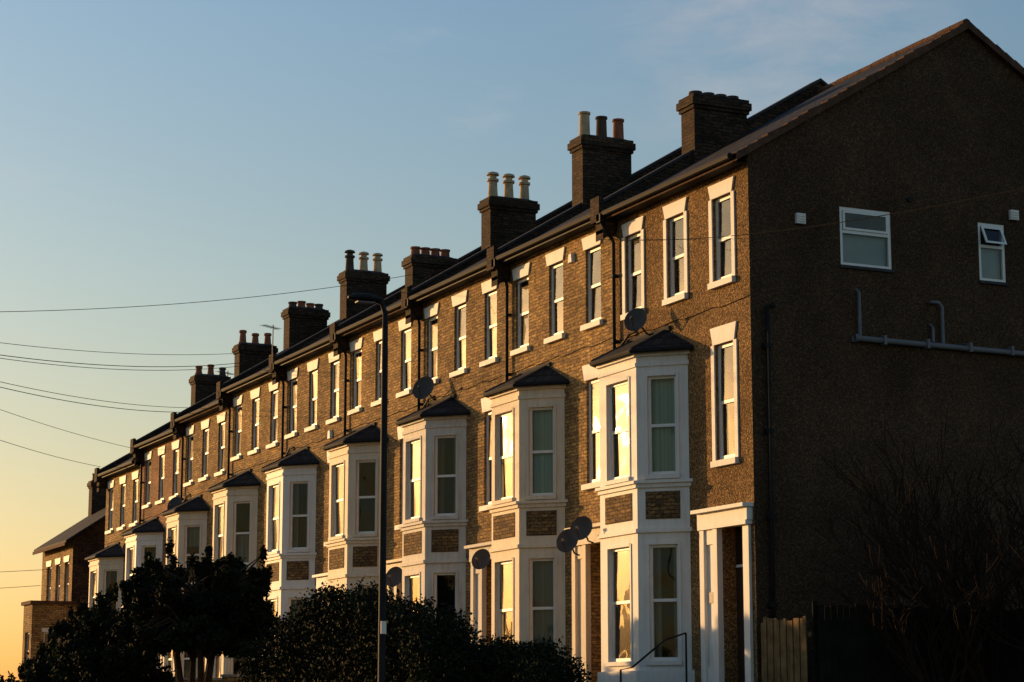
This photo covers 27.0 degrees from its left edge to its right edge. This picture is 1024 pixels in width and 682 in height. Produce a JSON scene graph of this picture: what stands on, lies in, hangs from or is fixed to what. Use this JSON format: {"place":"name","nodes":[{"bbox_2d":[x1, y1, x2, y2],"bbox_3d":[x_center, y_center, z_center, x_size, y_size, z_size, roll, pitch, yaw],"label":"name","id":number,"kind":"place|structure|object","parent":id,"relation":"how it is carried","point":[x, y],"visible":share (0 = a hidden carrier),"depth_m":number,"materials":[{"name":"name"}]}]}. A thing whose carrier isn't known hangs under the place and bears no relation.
{"place":"outdoors","nodes":[
{"label":"outdoors","id":0,"kind":"place"},
{"bbox_2d":[0,0,1023,681],"label":"sky","id":1,"kind":"structure","parent":0,"point":[153,152],"materials":[{"name":"blue"}]},
{"bbox_3d":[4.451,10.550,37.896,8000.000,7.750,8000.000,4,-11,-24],"label":"ground","id":2,"kind":"structure","parent":0,"visible":0},
{"bbox_2d":[1,644,59,681],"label":"garden bush","id":3,"kind":"object","parent":2,"relation":"on","point":[12,678],"visible":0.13,"depth_m":59.82,"materials":[{"name":"green plant"}]},
{"bbox_2d":[21,600,80,680],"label":"brick extension","id":4,"kind":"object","parent":2,"relation":"on","point":[39,617],"visible":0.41,"depth_m":85.51,"materials":[{"name":"brown brick"}]},
{"bbox_2d":[20,600,88,681],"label":"garden bush","id":5,"kind":"object","parent":2,"relation":"on","point":[37,668],"visible":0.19,"depth_m":55.82,"materials":[{"name":"green plant"}]},
{"bbox_2d":[41,519,104,605],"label":"walls","id":6,"kind":"structure","parent":2,"relation":"on","point":[74,552],"depth_m":88.49,"materials":[{"name":"brick"}]},
{"bbox_2d":[48,562,68,600],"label":"windows","id":7,"kind":"structure","parent":6,"relation":"attached to","point":[59,582],"depth_m":90.52,"materials":[{"name":"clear glass"}]},
{"bbox_2d":[32,473,105,554],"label":"roof","id":8,"kind":"structure","parent":6,"relation":"on","point":[96,508],"depth_m":92.46,"materials":[{"name":"tile"}]},
{"bbox_2d":[45,582,175,681],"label":"garden bush","id":9,"kind":"object","parent":2,"relation":"on","point":[99,652],"visible":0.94,"depth_m":51.20,"materials":[{"name":"green plant"}]},
{"bbox_2d":[85,470,138,612],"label":"bay window and trim","id":10,"kind":"structure","parent":2,"relation":"on","point":[109,557],"depth_m":80.68,"materials":[{"name":"white paint"}]},
{"bbox_2d":[104,460,142,604],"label":"walls","id":11,"kind":"structure","parent":2,"relation":"on","point":[114,536],"depth_m":81.44,"materials":[{"name":"brick"}]},
{"bbox_2d":[94,453,132,491],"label":"party wall parapet","id":12,"kind":"structure","parent":11,"relation":"attached to","point":[102,484],"depth_m":83.55,"materials":[{"name":"brick"}]},
{"bbox_2d":[91,479,137,608],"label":"windows and door","id":13,"kind":"structure","parent":11,"relation":"attached to","point":[111,577],"depth_m":81.08,"materials":[{"name":"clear glass"}]},
{"bbox_2d":[97,457,140,478],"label":"roof","id":14,"kind":"structure","parent":11,"relation":"on","point":[126,465],"depth_m":81.26,"materials":[{"name":"tile"}]},
{"bbox_2d":[121,440,179,668],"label":"bay window and trim","id":15,"kind":"structure","parent":2,"relation":"on","point":[149,532],"depth_m":75.96,"materials":[{"name":"white paint"}]},
{"bbox_2d":[141,435,183,659],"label":"walls","id":16,"kind":"structure","parent":2,"relation":"on","point":[153,510],"depth_m":76.56,"materials":[{"name":"red brick"}]},
{"bbox_2d":[132,447,143,523],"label":"drainpipes","id":17,"kind":"object","parent":16,"relation":"attached to","point":[141,471],"visible":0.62,"depth_m":78.52,"materials":[{"name":"black metal"}]},
{"bbox_2d":[130,421,169,463],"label":"party wall parapet","id":18,"kind":"structure","parent":16,"relation":"attached to","point":[151,434],"depth_m":78.84,"materials":[{"name":"brick"}]},
{"bbox_2d":[128,449,178,677],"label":"windows and door","id":19,"kind":"structure","parent":16,"relation":"attached to","point":[150,549],"depth_m":76.66,"materials":[{"name":"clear glass"}]},
{"bbox_2d":[133,428,174,449],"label":"roof","id":20,"kind":"structure","parent":16,"relation":"on","point":[164,436],"depth_m":76.47,"materials":[{"name":"stone"}]},
{"bbox_2d":[170,392,215,439],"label":"party wall parapet","id":21,"kind":"structure","parent":16,"relation":"attached to","point":[192,408],"depth_m":74.08,"materials":[{"name":"brick"}]},
{"bbox_2d":[189,364,230,405],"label":"chimney stack","id":22,"kind":"object","parent":16,"relation":"on","point":[203,386],"visible":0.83,"depth_m":80.08,"materials":[{"name":"brick"}]},
{"bbox_2d":[161,412,225,677],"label":"bay window and trim","id":23,"kind":"structure","parent":2,"relation":"on","point":[191,511],"depth_m":71.12,"materials":[{"name":"white paint"}]},
{"bbox_2d":[167,497,181,509],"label":"satellite dish","id":24,"kind":"object","parent":23,"relation":"attached to","point":[174,501],"visible":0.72,"depth_m":73.02,"materials":[{"name":"black metal"}]},
{"bbox_2d":[109,537,285,681],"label":"garden tree","id":25,"kind":"object","parent":2,"relation":"on","point":[220,606],"visible":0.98,"depth_m":45.78,"materials":[{"name":"green plant"}]},
{"bbox_2d":[182,406,230,673],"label":"walls","id":26,"kind":"structure","parent":2,"relation":"on","point":[197,461],"depth_m":71.34,"materials":[{"name":"brick"}]},
{"bbox_2d":[172,421,189,501],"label":"drainpipes","id":27,"kind":"object","parent":26,"relation":"attached to","point":[174,423],"visible":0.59,"depth_m":73.73,"materials":[{"name":"black metal"}]},
{"bbox_2d":[167,422,224,677],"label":"windows and door","id":28,"kind":"structure","parent":26,"relation":"attached to","point":[192,539],"depth_m":71.24,"materials":[{"name":"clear glass"}]},
{"bbox_2d":[174,399,220,424],"bbox_3d":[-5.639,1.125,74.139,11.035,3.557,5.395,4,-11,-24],"label":"gutter","id":29,"kind":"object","parent":26,"relation":"on","point":[208,408],"depth_m":71.67,"materials":[{"name":"stone"}]},
{"bbox_2d":[232,330,277,376],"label":"chimney stack","id":30,"kind":"object","parent":26,"relation":"on","point":[248,355],"visible":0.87,"depth_m":75.36,"materials":[{"name":"brick"}]},
{"bbox_2d":[259,324,278,352],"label":"tv aerial","id":31,"kind":"object","parent":30,"relation":"attached to","point":[273,327],"visible":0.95,"depth_m":72.30,"materials":[{"name":"grey metal"}]},
{"bbox_2d":[216,319,339,410],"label":"party wall parapet","id":32,"kind":"structure","parent":26,"relation":"attached to","point":[220,385],"depth_m":69.34,"materials":[{"name":"brick"}]},
{"bbox_2d":[281,301,329,349],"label":"chimney stack","id":33,"kind":"object","parent":26,"relation":"on","point":[302,322],"visible":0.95,"depth_m":70.55,"materials":[{"name":"brick"}]},
{"bbox_2d":[174,674,256,681],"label":"garden wall","id":34,"kind":"structure","parent":2,"relation":"on","point":[227,678],"depth_m":51.35,"materials":[{"name":"brick"}]},
{"bbox_2d":[207,382,278,677],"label":"bay window and trim","id":35,"kind":"structure","parent":2,"relation":"on","point":[241,486],"depth_m":66.31,"materials":[{"name":"white paint"}]},
{"bbox_2d":[229,377,284,664],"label":"walls","id":36,"kind":"structure","parent":2,"relation":"on","point":[263,428],"depth_m":66.34,"materials":[{"name":"brick"}]},
{"bbox_2d":[219,391,231,478],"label":"drainpipes","id":37,"kind":"object","parent":36,"relation":"attached to","point":[229,431],"visible":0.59,"depth_m":68.95,"materials":[{"name":"black metal"}]},
{"bbox_2d":[213,390,277,677],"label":"windows and door","id":38,"kind":"structure","parent":36,"relation":"attached to","point":[241,528],"depth_m":66.64,"materials":[{"name":"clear glass"}]},
{"bbox_2d":[220,365,271,394],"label":"roof","id":39,"kind":"structure","parent":36,"relation":"on","point":[261,375],"depth_m":66.98,"materials":[{"name":"stone"}]},
{"bbox_2d":[260,352,339,673],"bbox_3d":[-6.115,6.437,61.019,1.105,11.950,5.546,5,-11,-27],"label":"bay window and trim","id":40,"kind":"structure","parent":2,"relation":"on","point":[293,575],"depth_m":61.32,"materials":[{"name":"white paint"}]},
{"bbox_2d":[283,347,346,593],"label":"walls","id":41,"kind":"structure","parent":2,"relation":"on","point":[302,395],"depth_m":61.25,"materials":[{"name":"brick"}]},
{"bbox_2d":[271,363,293,457],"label":"drainpipes","id":42,"kind":"object","parent":41,"relation":"attached to","point":[282,452],"visible":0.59,"depth_m":64.11,"materials":[{"name":"black metal"}]},
{"bbox_2d":[274,334,333,367],"bbox_3d":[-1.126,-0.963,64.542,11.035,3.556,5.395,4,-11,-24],"label":"gutter","id":43,"kind":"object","parent":41,"relation":"on","point":[317,347],"depth_m":62.14,"materials":[{"name":"stone"}]},
{"bbox_2d":[270,361,338,641],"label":"windows and door","id":44,"kind":"structure","parent":41,"relation":"attached to","point":[299,515],"depth_m":61.73,"materials":[{"name":"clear glass"}]},
{"bbox_2d":[327,430,332,439],"bbox_3d":[-5.155,2.644,60.364,0.078,0.260,0.260,4,-11,-24],"label":"burglar alarm box","id":45,"kind":"object","parent":41,"relation":"attached to","point":[329,436],"visible":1,"depth_m":60.29,"materials":[{"name":"white paint"}]},
{"bbox_2d":[269,285,404,384],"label":"party wall parapet","id":46,"kind":"structure","parent":41,"relation":"attached to","point":[273,358],"depth_m":64.58,"materials":[{"name":"brick"}]},
{"bbox_2d":[337,250,389,320],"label":"chimney stack","id":47,"kind":"object","parent":41,"relation":"on","point":[350,274],"visible":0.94,"depth_m":65.83,"materials":[{"name":"brick"}]},
{"bbox_2d":[329,246,480,356],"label":"party wall parapet","id":48,"kind":"structure","parent":41,"relation":"attached to","point":[369,311],"depth_m":59.77,"materials":[{"name":"brick"}]},
{"bbox_2d":[233,576,495,681],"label":"hedge","id":49,"kind":"object","parent":2,"relation":"on","point":[337,639],"visible":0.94,"depth_m":38.51,"materials":[{"name":"green plant"}]},
{"bbox_2d":[322,318,411,605],"bbox_3d":[-3.859,5.550,56.194,1.105,11.950,5.546,5,-11,-27],"label":"bay window and trim","id":50,"kind":"structure","parent":2,"relation":"on","point":[353,557],"depth_m":56.59,"materials":[{"name":"white paint"}]},
{"bbox_2d":[386,566,401,586],"bbox_3d":[-2.813,5.963,53.783,0.758,0.563,0.403,4,-10,-20],"label":"satellite dish","id":51,"kind":"object","parent":50,"relation":"attached to","point":[393,576],"visible":0.97,"depth_m":53.78,"materials":[{"name":"black metal"}]},
{"bbox_2d":[346,313,417,596],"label":"walls","id":52,"kind":"structure","parent":2,"relation":"on","point":[367,365],"depth_m":56.25,"materials":[{"name":"brick"}]},
{"bbox_2d":[333,333,348,435],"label":"drainpipes","id":53,"kind":"object","parent":52,"relation":"attached to","point":[345,381],"visible":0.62,"depth_m":59.32,"materials":[{"name":"black metal"}]},
{"bbox_2d":[335,299,405,337],"bbox_3d":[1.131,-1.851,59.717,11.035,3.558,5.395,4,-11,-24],"label":"gutter","id":54,"kind":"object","parent":52,"relation":"on","point":[374,319],"depth_m":57.56,"materials":[{"name":"stone"}]},
{"bbox_2d":[334,328,410,599],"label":"windows and door","id":55,"kind":"structure","parent":52,"relation":"attached to","point":[366,488],"depth_m":57.00,"materials":[{"name":"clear glass"}]},
{"bbox_2d":[348,406,414,429],"bbox_3d":[-3.499,2.064,56.881,0.014,0.059,5.401,4,-11,-24],"label":"wall cable","id":56,"kind":"object","parent":52,"relation":"attached to","point":[378,418],"depth_m":57.15,"materials":[{"name":"black rubber"}]},
{"bbox_2d":[401,246,458,288],"bbox_3d":[-2.345,-1.688,61.086,1.480,1.955,0.740,4,-11,-24],"label":"chimney stack","id":57,"kind":"object","parent":52,"relation":"on","point":[424,266],"visible":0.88,"depth_m":60.86,"materials":[{"name":"brick"}]},
{"bbox_2d":[395,279,498,644],"bbox_3d":[-1.602,4.683,51.365,1.105,11.950,5.546,5,-11,-27],"label":"bay window and trim","id":58,"kind":"structure","parent":2,"relation":"on","point":[432,544],"depth_m":51.59,"materials":[{"name":"white paint"}]},
{"bbox_2d":[413,376,435,400],"bbox_3d":[-2.113,1.168,53.153,0.664,0.609,0.441,3,-10,-16],"label":"satellite dish","id":59,"kind":"object","parent":58,"relation":"attached to","point":[423,387],"visible":1,"depth_m":53.17,"materials":[{"name":"black metal"}]},
{"bbox_2d":[472,549,491,568],"bbox_3d":[-0.562,5.039,48.977,0.781,0.542,0.391,4,-11,-24],"label":"satellite dish","id":60,"kind":"object","parent":58,"relation":"attached to","point":[480,558],"visible":0.94,"depth_m":48.96,"materials":[{"name":"black metal"}]},
{"bbox_2d":[420,273,504,645],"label":"walls","id":61,"kind":"structure","parent":2,"relation":"on","point":[473,320],"depth_m":51.38,"materials":[{"name":"brick"}]},
{"bbox_2d":[405,299,433,577],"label":"drainpipes","id":62,"kind":"object","parent":61,"relation":"attached to","point":[419,350],"visible":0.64,"depth_m":54.51,"materials":[{"name":"black metal"}]},
{"bbox_2d":[408,257,490,303],"bbox_3d":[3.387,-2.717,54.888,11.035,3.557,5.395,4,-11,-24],"label":"gutter","id":63,"kind":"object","parent":61,"relation":"on","point":[473,272],"depth_m":52.55,"materials":[{"name":"plastic"}]},
{"bbox_2d":[408,290,496,624],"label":"windows and door","id":64,"kind":"structure","parent":61,"relation":"attached to","point":[445,491],"depth_m":51.99,"materials":[{"name":"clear glass"}]},
{"bbox_2d":[422,375,502,403],"bbox_3d":[-1.243,1.197,52.052,0.014,0.059,5.401,4,-11,-24],"label":"wall cable","id":65,"kind":"object","parent":61,"relation":"attached to","point":[460,389],"depth_m":52.08,"materials":[{"name":"black rubber"}]},
{"bbox_2d":[401,200,571,324],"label":"party wall parapet","id":66,"kind":"structure","parent":61,"relation":"attached to","point":[406,293],"depth_m":55.12,"materials":[{"name":"brick"}]},
{"bbox_2d":[477,172,539,249],"bbox_3d":[-0.088,-3.023,56.338,1.480,2.865,0.740,4,-11,-24],"label":"chimney stack","id":67,"kind":"object","parent":61,"relation":"on","point":[507,217],"visible":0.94,"depth_m":56.14,"materials":[{"name":"brick"}]},
{"bbox_2d":[445,632,595,681],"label":"hedge","id":68,"kind":"object","parent":2,"relation":"on","point":[509,660],"visible":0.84,"depth_m":34.96,"materials":[{"name":"green plant"}]},
{"bbox_2d":[483,233,602,681],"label":"bay window and trim","id":69,"kind":"structure","parent":2,"relation":"on","point":[526,527],"depth_m":46.65,"materials":[{"name":"white paint"}]},
{"bbox_2d":[556,529,579,555],"bbox_3d":[1.206,4.165,44.256,0.581,0.552,0.407,4,-11,-24],"label":"satellite dish","id":70,"kind":"object","parent":69,"relation":"attached to","point":[566,541],"visible":0.92,"depth_m":44.29,"materials":[{"name":"black metal"}]},
{"bbox_2d":[508,226,613,681],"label":"walls","id":71,"kind":"structure","parent":2,"relation":"on","point":[536,321],"depth_m":46.46,"materials":[{"name":"brick"}]},
{"bbox_2d":[491,258,510,380],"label":"drainpipes","id":72,"kind":"object","parent":71,"relation":"attached to","point":[507,315],"visible":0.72,"depth_m":49.64,"materials":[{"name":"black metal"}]},
{"bbox_2d":[495,208,595,264],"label":"roof","id":73,"kind":"structure","parent":71,"relation":"on","point":[573,226],"depth_m":47.79,"materials":[{"name":"stone"}]},
{"bbox_2d":[498,246,600,647],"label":"windows and door","id":74,"kind":"structure","parent":71,"relation":"attached to","point":[541,483],"depth_m":46.98,"materials":[{"name":"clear glass"}]},
{"bbox_2d":[511,338,611,373],"bbox_3d":[1.014,0.359,47.218,0.014,0.059,5.401,4,-11,-24],"label":"wall cable","id":75,"kind":"object","parent":71,"relation":"attached to","point":[565,355],"depth_m":46.77,"materials":[{"name":"black rubber"}]},
{"bbox_2d":[568,253,574,263],"bbox_3d":[1.301,-1.821,46.892,0.078,0.220,0.220,4,-11,-24],"label":"burglar alarm box","id":76,"kind":"object","parent":71,"relation":"attached to","point":[571,258],"visible":1,"depth_m":46.84,"materials":[{"name":"white paint"}]},
{"bbox_2d":[487,146,681,286],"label":"party wall parapet","id":77,"kind":"structure","parent":71,"relation":"attached to","point":[493,252],"depth_m":50.38,"materials":[{"name":"brick"}]},
{"bbox_2d":[567,111,635,211],"bbox_3d":[2.168,-3.984,51.525,1.480,3.055,0.740,4,-11,-24],"label":"chimney stack","id":78,"kind":"object","parent":71,"relation":"on","point":[601,163],"visible":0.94,"depth_m":51.31,"materials":[{"name":"brick"}]},
{"bbox_2d":[620,632,687,681],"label":"handrail","id":79,"kind":"object","parent":2,"relation":"on","point":[652,650],"visible":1,"depth_m":40.29,"materials":[{"name":"black metal"}]},
{"bbox_2d":[589,176,753,681],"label":"bay window and trim","id":80,"kind":"structure","parent":2,"relation":"on","point":[642,510],"depth_m":41.57,"materials":[{"name":"white paint"}]},
{"bbox_2d":[570,516,593,543],"bbox_3d":[1.474,3.848,43.598,0.581,0.552,0.407,4,-11,-24],"label":"satellite dish","id":81,"kind":"object","parent":80,"relation":"attached to","point":[581,528],"visible":1,"depth_m":43.62,"materials":[{"name":"black metal"}]},
{"bbox_2d":[761,616,811,681],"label":"wooden fence","id":82,"kind":"object","parent":2,"relation":"on","point":[772,657],"visible":1,"depth_m":37.92,"materials":[{"name":"brown wood"}]},
{"bbox_2d":[614,30,1023,681],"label":"walls","id":83,"kind":"structure","parent":2,"relation":"on","point":[938,126],"depth_m":41.10,"materials":[{"name":"brown brick"}]},
{"bbox_2d":[596,213,635,390],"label":"drainpipes","id":84,"kind":"object","parent":83,"relation":"attached to","point":[601,221],"visible":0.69,"depth_m":44.77,"materials":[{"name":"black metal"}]},
{"bbox_2d":[624,308,649,335],"bbox_3d":[2.597,-0.404,43.072,0.681,0.552,0.407,4,-11,-24],"label":"satellite dish","id":85,"kind":"object","parent":83,"relation":"attached to","point":[635,319],"visible":0.99,"depth_m":43.08,"materials":[{"name":"black metal"}]},
{"bbox_2d":[619,295,749,340],"bbox_3d":[3.291,-0.407,42.326,0.014,0.059,5.501,4,-11,-24],"label":"wall cable","id":86,"kind":"object","parent":83,"relation":"attached to","point":[688,317],"depth_m":41.90,"materials":[{"name":"black rubber"}]},
{"bbox_2d":[676,90,751,163],"bbox_3d":[4.424,-4.319,46.604,1.480,2.195,0.740,4,-11,-24],"label":"chimney stack","id":87,"kind":"object","parent":83,"relation":"on","point":[711,122],"visible":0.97,"depth_m":46.36,"materials":[{"name":"brick"}]},
{"bbox_2d":[762,302,777,678],"bbox_3d":[4.830,2.933,39.315,0.310,7.445,0.180,4,-11,-24],"label":"soil pipe","id":88,"kind":"object","parent":83,"relation":"attached to","point":[767,345],"visible":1,"depth_m":39.34,"materials":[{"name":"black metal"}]},
{"bbox_2d":[590,78,999,245],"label":"party wall parapet","id":89,"kind":"structure","parent":83,"relation":"attached to","point":[598,204],"depth_m":45.79,"materials":[{"name":"brick"}]},
{"bbox_2d":[610,194,1008,681],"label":"windows and door","id":90,"kind":"structure","parent":83,"relation":"attached to","point":[865,244],"depth_m":41.77,"materials":[{"name":"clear glass"}]},
{"bbox_2d":[600,18,1023,241],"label":"roof","id":91,"kind":"structure","parent":83,"relation":"on","point":[717,162],"depth_m":42.92,"materials":[{"name":"stone"}]},
{"bbox_2d":[795,197,1018,223],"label":"wall vents","id":92,"kind":"object","parent":83,"relation":"attached to","point":[800,218],"depth_m":41.69,"materials":[{"name":"white paint"}]},
{"bbox_2d":[852,288,1023,356],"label":"waste pipes","id":93,"kind":"object","parent":83,"relation":"attached to","point":[883,340],"visible":1,"depth_m":41.35,"materials":[{"name":"grey plastic"}]},
{"bbox_2d":[812,602,1023,681],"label":"wooden fence","id":94,"kind":"object","parent":2,"relation":"on","point":[885,667],"visible":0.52,"depth_m":37.63,"materials":[{"name":"brown wood"}]},
{"bbox_2d":[815,408,1023,681],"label":"bare shrub","id":95,"kind":"object","parent":2,"relation":"on","point":[971,673],"visible":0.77,"depth_m":37.72,"materials":[{"name":"brown plant"}]},
{"bbox_2d":[824,521,1023,681],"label":"bare shrub","id":96,"kind":"object","parent":2,"relation":"on","point":[893,645],"visible":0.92,"depth_m":36.82,"materials":[{"name":"brown plant"}]},
{"bbox_2d":[942,502,1023,650],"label":"bare shrub","id":97,"kind":"object","parent":2,"relation":"on","point":[1019,563],"visible":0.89,"depth_m":36.94,"materials":[{"name":"brown plant"}]},
{"bbox_3d":[6.104,1.088,21.317,0.700,6.225,0.320,4,-11,-24],"label":"telegraph pole","id":98,"kind":"object","parent":2,"relation":"on","visible":0},
{"bbox_2d":[602,188,1023,240],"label":"overhead wire","id":99,"kind":"object","parent":98,"relation":"attached to","point":[832,223],"visible":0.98,"depth_m":30.02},
{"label":"pavement","id":100,"kind":"structure","parent":0,"visible":0},
{"bbox_2d":[347,293,387,681],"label":"street lamp","id":101,"kind":"object","parent":100,"relation":"on","point":[364,298],"visible":1,"depth_m":34.24,"materials":[{"name":"black metal"}]},
{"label":"road","id":102,"kind":"structure","parent":0,"visible":0},
{"bbox_3d":[-14.536,4.251,46.881,0.700,10.930,0.320,4,-11,-24],"label":"telegraph pole","id":103,"kind":"object","parent":102,"relation":"on","visible":0},
{"bbox_2d":[0,440,99,466],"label":"overhead wire","id":104,"kind":"object","parent":103,"relation":"attached to","point":[48,454],"visible":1,"depth_m":71.70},
{"bbox_2d":[0,409,129,447],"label":"overhead wire","id":105,"kind":"object","parent":103,"relation":"attached to","point":[64,430],"visible":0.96,"depth_m":67.27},
{"bbox_2d":[0,387,163,411],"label":"overhead wire","id":106,"kind":"object","parent":103,"relation":"attached to","point":[80,403],"visible":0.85,"depth_m":64.60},
{"bbox_2d":[2,382,186,407],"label":"overhead wire","id":107,"kind":"object","parent":103,"relation":"attached to","point":[93,399],"visible":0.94,"depth_m":65.92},
{"bbox_2d":[0,342,236,354],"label":"overhead wire","id":108,"kind":"object","parent":103,"relation":"attached to","point":[123,353],"visible":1,"depth_m":64.19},
{"bbox_2d":[1,355,236,366],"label":"overhead wire","id":109,"kind":"object","parent":103,"relation":"attached to","point":[117,365],"visible":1,"depth_m":63.35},
{"bbox_2d":[0,358,237,370],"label":"overhead wire","id":110,"kind":"object","parent":103,"relation":"attached to","point":[115,369],"visible":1,"depth_m":62.34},
{"bbox_2d":[0,274,412,311],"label":"overhead wire","id":111,"kind":"object","parent":103,"relation":"attached to","point":[194,302],"visible":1,"depth_m":54.63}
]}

